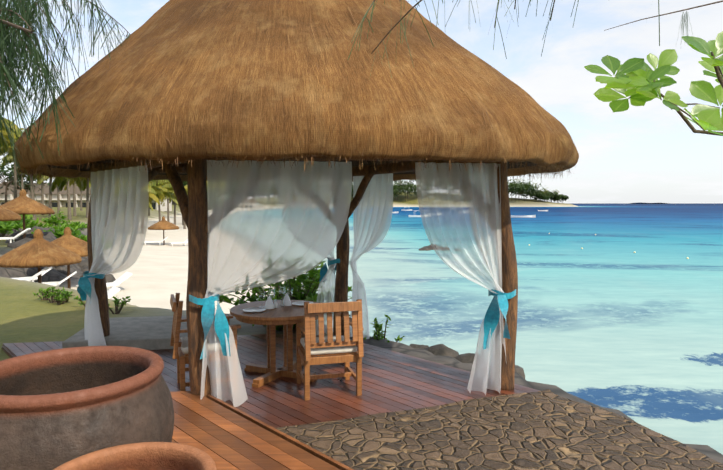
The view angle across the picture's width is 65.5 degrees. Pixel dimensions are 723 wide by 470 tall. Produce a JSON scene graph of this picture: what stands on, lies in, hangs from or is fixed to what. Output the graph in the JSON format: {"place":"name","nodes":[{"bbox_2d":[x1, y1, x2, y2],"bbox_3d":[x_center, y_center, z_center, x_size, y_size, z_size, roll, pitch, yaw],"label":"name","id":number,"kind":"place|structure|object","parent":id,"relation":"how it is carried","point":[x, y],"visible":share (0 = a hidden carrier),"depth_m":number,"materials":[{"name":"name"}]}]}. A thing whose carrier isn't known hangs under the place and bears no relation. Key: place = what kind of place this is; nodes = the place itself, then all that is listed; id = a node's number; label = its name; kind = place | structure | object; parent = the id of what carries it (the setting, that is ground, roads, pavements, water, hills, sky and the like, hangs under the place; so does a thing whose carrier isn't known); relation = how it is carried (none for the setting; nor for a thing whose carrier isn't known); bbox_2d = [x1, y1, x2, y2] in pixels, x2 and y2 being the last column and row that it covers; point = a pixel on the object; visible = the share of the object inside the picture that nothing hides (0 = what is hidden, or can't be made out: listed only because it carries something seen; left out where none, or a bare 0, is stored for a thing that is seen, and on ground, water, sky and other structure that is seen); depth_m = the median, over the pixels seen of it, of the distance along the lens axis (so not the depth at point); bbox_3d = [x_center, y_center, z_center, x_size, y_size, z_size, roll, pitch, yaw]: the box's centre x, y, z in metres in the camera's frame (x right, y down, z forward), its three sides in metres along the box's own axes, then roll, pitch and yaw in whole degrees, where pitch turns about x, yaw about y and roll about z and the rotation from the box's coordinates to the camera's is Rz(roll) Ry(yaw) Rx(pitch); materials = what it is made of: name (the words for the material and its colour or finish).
{"place":"outdoors","nodes":[
{"label":"outdoors","id":0,"kind":"place"},
{"bbox_2d":[0,192,722,463],"bbox_3d":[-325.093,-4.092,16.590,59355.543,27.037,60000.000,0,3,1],"label":"ground","id":1,"kind":"structure","parent":0,"point":[154,281],"depth_m":13.61,"materials":[{"name":"beige sand"}]},
{"bbox_2d":[0,206,20,220],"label":"parasol","id":2,"kind":"object","parent":1,"relation":"on","point":[6,214],"visible":1,"depth_m":22.02,"materials":[{"name":"brown wicker"}]},
{"bbox_2d":[0,118,20,151],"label":"palm","id":3,"kind":"object","parent":1,"relation":"on","point":[5,147],"visible":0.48,"depth_m":46.68,"materials":[{"name":"green plant"}]},
{"bbox_2d":[0,130,22,141],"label":"palm","id":4,"kind":"object","parent":1,"relation":"on","point":[5,134],"visible":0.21,"depth_m":51.60,"materials":[{"name":"green plant"}]},
{"bbox_2d":[0,157,23,188],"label":"palm","id":5,"kind":"object","parent":1,"relation":"on","point":[10,162],"visible":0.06,"depth_m":89.83,"materials":[{"name":"grey plant"}]},
{"bbox_2d":[1,128,23,198],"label":"palm","id":6,"kind":"object","parent":1,"relation":"on","point":[15,185],"visible":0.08,"depth_m":60.21,"materials":[{"name":"grey plant"}]},
{"bbox_2d":[0,221,26,236],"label":"bank shrub","id":7,"kind":"object","parent":1,"relation":"on","point":[5,227],"visible":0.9,"depth_m":28.85,"materials":[{"name":"green plant"}]},
{"bbox_2d":[0,228,30,242],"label":"lounger","id":8,"kind":"object","parent":1,"relation":"on","point":[17,235],"visible":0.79,"depth_m":25.34,"materials":[{"name":"white paint"}]},
{"bbox_2d":[0,138,35,219],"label":"palm","id":9,"kind":"object","parent":1,"relation":"on","point":[10,154],"visible":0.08,"depth_m":54.84,"materials":[{"name":"plant"}]},
{"bbox_2d":[0,215,35,230],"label":"bank shrub","id":10,"kind":"object","parent":1,"relation":"on","point":[27,224],"visible":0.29,"depth_m":32.23,"materials":[{"name":"green plant"}]},
{"bbox_2d":[0,158,36,202],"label":"tree","id":11,"kind":"object","parent":1,"relation":"on","point":[10,175],"visible":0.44,"depth_m":95.99,"materials":[{"name":"green plant"}]},
{"bbox_2d":[0,166,48,193],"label":"tree","id":12,"kind":"object","parent":1,"relation":"on","point":[26,186],"visible":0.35,"depth_m":102.78,"materials":[{"name":"green plant"}]},
{"bbox_2d":[23,215,25,238],"bbox_3d":[-15.742,-0.604,26.225,2.352,2.451,2.352,0,3,1],"label":"parasol pole","id":13,"kind":"object","parent":1,"relation":"on","point":[24,234],"visible":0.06,"depth_m":26.20,"materials":[{"name":"brown wood"}]},
{"bbox_2d":[1,189,54,214],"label":"parasol","id":14,"kind":"object","parent":1,"relation":"on","point":[22,204],"visible":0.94,"depth_m":25.59,"materials":[{"name":"brown wicker"}]},
{"bbox_2d":[12,267,51,281],"bbox_3d":[-13.289,1.660,22.032,2.022,0.754,0.650,-3,4,-39],"label":"lounger","id":15,"kind":"object","parent":1,"relation":"on","point":[27,278],"visible":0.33,"depth_m":22.08,"materials":[{"name":"white paint"}]},
{"bbox_2d":[25,218,47,228],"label":"bank shrub","id":16,"kind":"object","parent":1,"relation":"on","point":[39,225],"visible":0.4,"depth_m":35.19,"materials":[{"name":"green plant"}]},
{"bbox_2d":[38,267,41,282],"bbox_3d":[-10.558,1.301,18.442,2.262,2.401,2.262,0,3,1],"label":"parasol pole","id":17,"kind":"object","parent":1,"relation":"on","point":[39,277],"visible":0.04,"depth_m":18.41,"materials":[{"name":"brown wood"}]},
{"bbox_2d":[0,229,81,267],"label":"parasol","id":18,"kind":"object","parent":1,"relation":"on","point":[38,250],"visible":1,"depth_m":17.73,"materials":[{"name":"brown wicker"}]},
{"bbox_2d":[18,170,65,214],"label":"palm","id":19,"kind":"object","parent":1,"relation":"on","point":[42,192],"visible":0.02,"depth_m":75.35,"materials":[{"name":"plant"}]},
{"bbox_2d":[33,287,51,299],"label":"bush","id":20,"kind":"object","parent":1,"relation":"on","point":[42,294],"visible":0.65,"depth_m":11.28,"materials":[{"name":"green plant"}]},
{"bbox_2d":[36,174,53,216],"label":"palm","id":21,"kind":"object","parent":1,"relation":"on","point":[50,197],"visible":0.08,"depth_m":64.23,"materials":[{"name":"grey plant"}]},
{"bbox_2d":[39,286,64,302],"bbox_3d":[-6.040,1.183,10.976,0.612,0.411,0.327,-1,3,-11],"label":"bush","id":22,"kind":"object","parent":1,"relation":"on","point":[58,291],"visible":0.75,"depth_m":11.00,"materials":[{"name":"green plant"}]},
{"bbox_2d":[42,211,69,225],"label":"bank shrub","id":23,"kind":"object","parent":1,"relation":"on","point":[54,220],"visible":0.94,"depth_m":40.94,"materials":[{"name":"green plant"}]},
{"bbox_2d":[31,224,83,237],"bbox_3d":[-17.105,-0.089,31.746,2.377,1.012,1.810,0,3,1],"label":"bank shrub","id":24,"kind":"object","parent":1,"relation":"on","point":[59,233],"visible":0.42,"depth_m":31.93,"materials":[{"name":"green plant"}]},
{"bbox_2d":[57,187,59,213],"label":"palm","id":25,"kind":"object","parent":1,"relation":"on","point":[58,202],"visible":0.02,"depth_m":85.40,"materials":[{"name":"grey plant"}]},
{"bbox_2d":[36,175,85,219],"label":"palm","id":26,"kind":"object","parent":1,"relation":"on","point":[55,183],"visible":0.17,"depth_m":58.33,"materials":[{"name":"green plant"}]},
{"bbox_2d":[50,290,72,301],"bbox_3d":[-5.854,1.224,11.111,0.498,0.319,0.423,0,3,1],"label":"bush","id":27,"kind":"object","parent":1,"relation":"on","point":[67,294],"visible":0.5,"depth_m":11.03,"materials":[{"name":"green plant"}]},
{"bbox_2d":[50,291,74,304],"bbox_3d":[-5.792,1.222,10.833,0.392,0.353,0.419,1,3,12],"label":"bush","id":28,"kind":"object","parent":1,"relation":"on","point":[59,300],"visible":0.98,"depth_m":10.81,"materials":[{"name":"green plant"}]},
{"bbox_2d":[46,222,82,228],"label":"bank shrub","id":29,"kind":"object","parent":1,"relation":"on","point":[71,224],"visible":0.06,"depth_m":37.23,"materials":[{"name":"green plant"}]},
{"bbox_2d":[0,0,129,199],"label":"casuarina","id":30,"kind":"object","parent":1,"relation":"on","point":[9,19],"visible":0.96,"depth_m":4.59,"materials":[{"name":"green plant"}]},
{"bbox_2d":[49,223,81,235],"bbox_3d":[-18.970,-0.163,36.630,1.936,1.388,1.710,0,3,1],"label":"bank shrub","id":31,"kind":"object","parent":1,"relation":"on","point":[65,226],"visible":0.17,"depth_m":36.41,"materials":[{"name":"green plant"}]},
{"bbox_2d":[67,265,70,287],"bbox_3d":[-12.124,1.198,23.268,2.352,2.451,2.352,0,3,1],"label":"parasol pole","id":32,"kind":"object","parent":1,"relation":"on","point":[68,274],"visible":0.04,"depth_m":23.26,"materials":[{"name":"brown wood"}]},
{"bbox_2d":[51,227,87,256],"bbox_3d":[-12.122,0.245,23.216,2.605,1.170,2.606,0,3,1],"label":"parasol","id":33,"kind":"object","parent":1,"relation":"on","point":[67,240],"visible":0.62,"depth_m":22.71,"materials":[{"name":"brown wicker"}]},
{"bbox_2d":[24,267,120,298],"bbox_3d":[-9.878,1.796,17.781,4.163,1.501,1.207,-1,3,-22],"label":"lounger","id":34,"kind":"object","parent":1,"relation":"on","point":[112,291],"depth_m":18.38,"materials":[{"name":"white plastic"}]},
{"bbox_2d":[55,177,90,215],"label":"palm","id":35,"kind":"object","parent":1,"relation":"on","point":[62,183],"visible":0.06,"depth_m":72.36,"materials":[{"name":"grey plant"}]},
{"bbox_2d":[64,178,90,217],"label":"palm","id":36,"kind":"object","parent":1,"relation":"on","point":[87,191],"visible":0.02,"depth_m":66.27,"materials":[{"name":"plant"}]},
{"bbox_2d":[69,221,86,231],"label":"bank shrub","id":37,"kind":"object","parent":1,"relation":"on","point":[83,226],"visible":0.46,"depth_m":44.99,"materials":[{"name":"green plant"}]},
{"bbox_2d":[74,235,86,241],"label":"bank shrub","id":38,"kind":"object","parent":1,"relation":"on","point":[82,237],"visible":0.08,"depth_m":35.02,"materials":[{"name":"green plant"}]},
{"bbox_2d":[80,190,82,210],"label":"palm","id":39,"kind":"object","parent":1,"relation":"on","point":[81,209],"depth_m":110.48,"materials":[{"name":"grey plant"}]},
{"bbox_2d":[36,271,131,287],"bbox_3d":[-11.443,1.931,22.619,4.163,0.878,1.207,-1,3,-22],"label":"lounger","id":40,"kind":"object","parent":1,"relation":"on","point":[121,279],"depth_m":23.01,"materials":[{"name":"white plastic"}]},
{"bbox_2d":[0,183,171,210],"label":"resort building","id":41,"kind":"structure","parent":1,"relation":"on","point":[37,194],"depth_m":150.96,"materials":[{"name":"beige paint"}]},
{"bbox_2d":[108,296,130,313],"bbox_3d":[-4.338,1.270,9.996,0.368,0.368,0.589,3,4,39],"label":"plant","id":42,"kind":"object","parent":1,"relation":"on","point":[117,302],"visible":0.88,"depth_m":9.97,"materials":[{"name":"green plant"}]},
{"bbox_2d":[90,186,156,210],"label":"palm","id":43,"kind":"object","parent":1,"relation":"on","point":[152,190],"visible":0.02,"depth_m":61.78,"materials":[{"name":"green plant"}]},
{"bbox_2d":[62,314,226,349],"bbox_3d":[-2.909,1.453,7.895,1.900,0.340,1.500,0,3,-9],"label":"concrete step","id":44,"kind":"object","parent":1,"relation":"on","point":[151,333],"visible":0.31,"depth_m":7.41,"materials":[{"name":"grey concrete"}]},
{"bbox_2d":[148,180,168,204],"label":"palm","id":45,"kind":"object","parent":1,"relation":"on","point":[156,189],"visible":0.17,"depth_m":65.84,"materials":[{"name":"green plant"}]},
{"bbox_2d":[148,181,177,220],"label":"palm","id":46,"kind":"object","parent":1,"relation":"on","point":[160,195],"visible":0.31,"depth_m":79.87,"materials":[{"name":"green plant"}]},
{"bbox_2d":[148,216,178,229],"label":"parasol","id":47,"kind":"object","parent":1,"relation":"on","point":[163,224],"visible":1,"depth_m":49.49,"materials":[{"name":"brown wicker"}]},
{"bbox_2d":[154,180,172,221],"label":"palm","id":48,"kind":"object","parent":1,"relation":"on","point":[168,219],"visible":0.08,"depth_m":90.22,"materials":[{"name":"plant"}]},
{"bbox_2d":[158,181,182,224],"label":"palm","id":49,"kind":"object","parent":1,"relation":"on","point":[174,211],"depth_m":100.30,"materials":[{"name":"plant"}]},
{"bbox_2d":[169,185,187,228],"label":"palm","id":50,"kind":"object","parent":1,"relation":"on","point":[174,195],"visible":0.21,"depth_m":84.25,"materials":[{"name":"green plant"}]},
{"bbox_2d":[169,181,187,224],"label":"tree","id":51,"kind":"object","parent":1,"relation":"on","point":[185,183],"visible":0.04,"depth_m":98.51,"materials":[{"name":"green plant"}]},
{"bbox_2d":[171,392,339,469],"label":"walkway deck","id":52,"kind":"structure","parent":1,"relation":"on","point":[223,438],"depth_m":4.17,"materials":[{"name":"brown wood"}]},
{"bbox_2d":[0,346,173,469],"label":"clay pot","id":53,"kind":"object","parent":52,"relation":"on","point":[58,407],"visible":0.92,"depth_m":2.82,"materials":[{"name":"brown ceramic"}]},
{"bbox_2d":[53,442,216,469],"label":"clay pot","id":54,"kind":"object","parent":52,"relation":"on","point":[155,456],"visible":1,"depth_m":2.67,"materials":[{"name":"ceramic"}]},
{"bbox_2d":[170,391,353,469],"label":"walkway fascia","id":55,"kind":"structure","parent":1,"relation":"on","point":[314,452],"depth_m":4.29,"materials":[{"name":"brown wood"}]},
{"bbox_2d":[0,226,524,378],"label":"boulders","id":56,"kind":"object","parent":1,"relation":"on","point":[436,350],"visible":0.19,"depth_m":24.59,"materials":[{"name":"grey stone"}]},
{"bbox_2d":[2,335,539,390],"bbox_3d":[-1.465,1.598,6.568,3.665,0.140,5.885,-3,4,-42],"label":"gazebo deck frame","id":57,"kind":"object","parent":1,"relation":"on","point":[7,352],"visible":0.04,"depth_m":6.97,"materials":[{"name":"brown wood"}]},
{"bbox_2d":[3,333,537,427],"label":"wooden deck","id":58,"kind":"structure","parent":57,"relation":"on","point":[392,381],"depth_m":5.73,"materials":[{"name":"brown wood"}]},
{"bbox_2d":[170,293,240,390],"bbox_3d":[-1.587,1.081,5.689,0.644,0.950,0.582,-1,3,-21],"label":"chair","id":59,"kind":"object","parent":58,"relation":"on","point":[176,304],"visible":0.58,"depth_m":5.38,"materials":[{"name":"brown wood"}]},
{"bbox_2d":[181,337,187,353],"bbox_3d":[-1.575,1.096,5.694,0.490,0.065,0.490,-1,3,-21],"label":"chair cushion","id":60,"kind":"object","parent":59,"relation":"on","point":[184,345],"visible":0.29,"depth_m":5.49,"materials":[{"name":"white fabric"}]},
{"bbox_2d":[230,300,325,387],"bbox_3d":[-0.886,1.154,6.081,1.040,0.740,1.040,0,3,1],"label":"table","id":61,"kind":"object","parent":58,"relation":"on","point":[287,317],"visible":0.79,"depth_m":5.95,"materials":[{"name":"brown wood"}]},
{"bbox_2d":[242,286,312,313],"bbox_3d":[-0.901,0.683,6.073,0.839,0.200,0.341,-3,4,-39],"label":"tableware","id":62,"kind":"object","parent":61,"relation":"on","point":[285,301],"visible":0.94,"depth_m":6.07,"materials":[{"name":"white ceramic"}]},
{"bbox_2d":[87,156,517,396],"bbox_3d":[-0.862,-0.819,6.458,5.792,4.753,4.191,1,4,24],"label":"gazebo frame","id":63,"kind":"object","parent":58,"relation":"on","point":[193,205],"visible":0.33,"depth_m":5.54,"materials":[{"name":"brown wood"}]},
{"bbox_2d":[77,271,104,303],"bbox_3d":[-3.423,0.656,7.136,0.257,0.372,0.391,0,3,1],"label":"ribbon","id":64,"kind":"object","parent":63,"relation":"attached to","point":[84,288],"visible":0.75,"depth_m":7.01,"materials":[{"name":"teal fabric"}]},
{"bbox_2d":[84,166,148,345],"bbox_3d":[-2.860,0.374,6.494,0.200,2.248,1.921,-3,4,-42],"label":"curtain","id":65,"kind":"object","parent":63,"relation":"attached to","point":[119,208],"visible":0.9,"depth_m":6.41,"materials":[{"name":"white fabric"}]},
{"bbox_2d":[189,294,229,358],"bbox_3d":[-1.390,0.820,5.114,0.382,0.574,0.261,3,4,40],"label":"ribbon","id":66,"kind":"object","parent":63,"relation":"attached to","point":[221,324],"visible":0.92,"depth_m":5.02,"materials":[{"name":"teal fabric"}]},
{"bbox_2d":[200,160,351,406],"bbox_3d":[-0.779,0.448,5.181,1.389,2.248,0.200,0,3,-9],"label":"curtain","id":67,"kind":"object","parent":63,"relation":"attached to","point":[249,203],"visible":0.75,"depth_m":5.15,"materials":[{"name":"white fabric"}]},
{"bbox_2d":[47,159,536,175],"bbox_3d":[-0.861,-2.128,6.386,5.555,2.700,4.196,0,3,1],"label":"thatch underside","id":68,"kind":"object","parent":63,"relation":"on","point":[354,164],"depth_m":7.36,"materials":[{"name":"brown wicker"}]},
{"bbox_2d":[13,2,570,185],"bbox_3d":[-0.856,-2.078,6.388,6.175,2.973,4.675,0,3,1],"label":"thatch fringe","id":69,"kind":"object","parent":63,"relation":"on","point":[305,162],"visible":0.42,"depth_m":4.66,"materials":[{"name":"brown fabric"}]},
{"bbox_2d":[14,0,578,181],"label":"thatch roof","id":70,"kind":"structure","parent":63,"relation":"on","point":[250,82],"depth_m":4.56,"materials":[{"name":"brown wicker"}]},
{"bbox_2d":[296,176,335,335],"bbox_3d":[-0.736,0.294,7.918,0.925,2.248,0.200,-1,3,-11],"label":"curtain","id":71,"kind":"object","parent":63,"relation":"hanging from","point":[326,290],"visible":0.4,"depth_m":7.99,"materials":[{"name":"white fabric"}]},
{"bbox_2d":[319,259,339,281],"bbox_3d":[-0.396,0.499,7.990,0.382,0.355,0.261,2,4,37],"label":"ribbon","id":72,"kind":"object","parent":71,"relation":"attached to","point":[323,270],"visible":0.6,"depth_m":8.03,"materials":[{"name":"teal fabric"}]},
{"bbox_2d":[349,173,392,338],"bbox_3d":[0.111,0.313,7.577,0.200,2.248,0.954,-2,4,-38],"label":"curtain","id":73,"kind":"object","parent":63,"relation":"hanging from","point":[372,214],"visible":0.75,"depth_m":7.54,"materials":[{"name":"white fabric"}]},
{"bbox_2d":[415,162,505,394],"bbox_3d":[0.990,0.432,5.452,0.964,2.248,0.200,0,3,-9],"label":"curtain","id":74,"kind":"object","parent":63,"relation":"hanging from","point":[464,235],"visible":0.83,"depth_m":5.45,"materials":[{"name":"white fabric"}]},
{"bbox_2d":[483,289,515,349],"bbox_3d":[1.361,0.817,5.536,0.261,0.574,0.382,2,4,33],"label":"ribbon","id":75,"kind":"object","parent":63,"relation":"attached to","point":[492,317],"visible":0.85,"depth_m":5.44,"materials":[{"name":"teal fabric"}]},
{"bbox_2d":[296,299,363,399],"bbox_3d":[-0.333,1.085,5.623,0.582,0.950,0.644,-1,3,-15],"label":"chair","id":76,"kind":"object","parent":58,"relation":"on","point":[306,327],"visible":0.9,"depth_m":5.37,"materials":[{"name":"brown wood"}]},
{"bbox_2d":[300,335,356,354],"bbox_3d":[-0.336,1.099,5.636,0.490,0.065,0.490,-1,3,-15],"label":"chair cushion","id":77,"kind":"object","parent":76,"relation":"on","point":[331,350],"visible":0.52,"depth_m":5.42,"materials":[{"name":"white fabric"}]},
{"bbox_2d":[216,261,351,330],"bbox_3d":[-1.188,1.154,9.035,2.513,1.828,2.533,0,3,1],"label":"shrub","id":78,"kind":"object","parent":1,"relation":"on","point":[310,282],"visible":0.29,"depth_m":8.68,"materials":[{"name":"green plant"}]},
{"bbox_2d":[364,314,404,341],"bbox_3d":[0.289,1.654,8.292,0.655,0.910,0.884,-1,3,-21],"label":"shrub","id":79,"kind":"object","parent":1,"relation":"on","point":[378,335],"visible":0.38,"depth_m":8.23,"materials":[{"name":"green plant"}]},
{"bbox_2d":[393,186,402,196],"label":"tree","id":80,"kind":"object","parent":1,"relation":"on","point":[395,193],"visible":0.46,"depth_m":681.38,"materials":[{"name":"green plant"}]},
{"bbox_2d":[393,180,412,199],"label":"tree","id":81,"kind":"object","parent":1,"relation":"on","point":[402,185],"visible":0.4,"depth_m":701.80,"materials":[{"name":"green plant"}]},
{"bbox_2d":[394,183,412,200],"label":"tree","id":82,"kind":"object","parent":1,"relation":"on","point":[405,189],"visible":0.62,"depth_m":699.26,"materials":[{"name":"green plant"}]},
{"bbox_2d":[398,181,416,194],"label":"tree","id":83,"kind":"object","parent":1,"relation":"on","point":[411,190],"visible":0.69,"depth_m":692.31,"materials":[{"name":"green plant"}]},
{"bbox_2d":[276,389,722,469],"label":"stone apron","id":84,"kind":"object","parent":1,"relation":"on","point":[547,429],"visible":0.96,"depth_m":4.44,"materials":[{"name":"brown stone"}]},
{"bbox_2d":[508,179,521,200],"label":"tree","id":85,"kind":"object","parent":1,"relation":"on","point":[514,186],"visible":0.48,"depth_m":710.35,"materials":[{"name":"green plant"}]},
{"bbox_2d":[508,184,531,195],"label":"tree","id":86,"kind":"object","parent":1,"relation":"on","point":[525,189],"visible":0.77,"depth_m":699.59,"materials":[{"name":"green plant"}]},
{"bbox_2d":[516,183,535,200],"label":"tree","id":87,"kind":"object","parent":1,"relation":"on","point":[529,190],"visible":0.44,"depth_m":716.09,"materials":[{"name":"green plant"}]},
{"bbox_2d":[521,190,543,198],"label":"tree","id":88,"kind":"object","parent":1,"relation":"on","point":[527,194],"visible":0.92,"depth_m":712.67,"materials":[{"name":"green plant"}]},
{"bbox_2d":[523,180,541,199],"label":"tree","id":89,"kind":"object","parent":1,"relation":"on","point":[535,186],"visible":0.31,"depth_m":721.13,"materials":[{"name":"green plant"}]},
{"bbox_2d":[533,193,549,199],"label":"tree","id":90,"kind":"object","parent":1,"relation":"on","point":[540,195],"visible":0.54,"depth_m":712.73,"materials":[{"name":"green plant"}]},
{"bbox_2d":[551,193,563,200],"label":"tree","id":91,"kind":"object","parent":1,"relation":"on","point":[558,195],"visible":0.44,"depth_m":722.60,"materials":[{"name":"green plant"}]},
{"bbox_2d":[552,190,565,202],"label":"tree","id":92,"kind":"object","parent":1,"relation":"on","point":[560,197],"visible":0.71,"depth_m":722.03,"materials":[{"name":"green plant"}]},
{"bbox_2d":[584,31,722,135],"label":"sea almond tree","id":93,"kind":"object","parent":1,"relation":"on","point":[639,81],"visible":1,"depth_m":4.50,"materials":[{"name":"green plant"}]},
{"bbox_2d":[0,0,722,202],"label":"sky","id":94,"kind":"structure","parent":0,"point":[648,153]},
{"bbox_2d":[248,203,722,454],"bbox_3d":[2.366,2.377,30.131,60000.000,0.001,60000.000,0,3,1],"label":"sea","id":95,"kind":"structure","parent":0,"point":[607,317],"depth_m":23.10,"materials":[{"name":"liquid"}]},
{"bbox_2d":[511,215,535,217],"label":"boat","id":96,"kind":"object","parent":95,"relation":"on","point":[527,216],"visible":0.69,"depth_m":161.76,"materials":[{"name":"white paint"}]},
{"bbox_2d":[347,0,659,79],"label":"pine needles","id":97,"kind":"object","parent":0,"point":[373,3],"visible":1,"depth_m":3.37,"materials":[{"name":"green plant"}]},
{"bbox_2d":[604,0,722,43],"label":"bare twig","id":98,"kind":"object","parent":97,"relation":"attached to","point":[686,15],"visible":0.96,"depth_m":3.35,"materials":[{"name":"grey plant"}]},
{"bbox_2d":[629,203,668,203],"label":"island","id":99,"kind":"structure","parent":0,"point":[648,203],"depth_m":5987.02,"materials":[{"name":"grey"}]}
]}

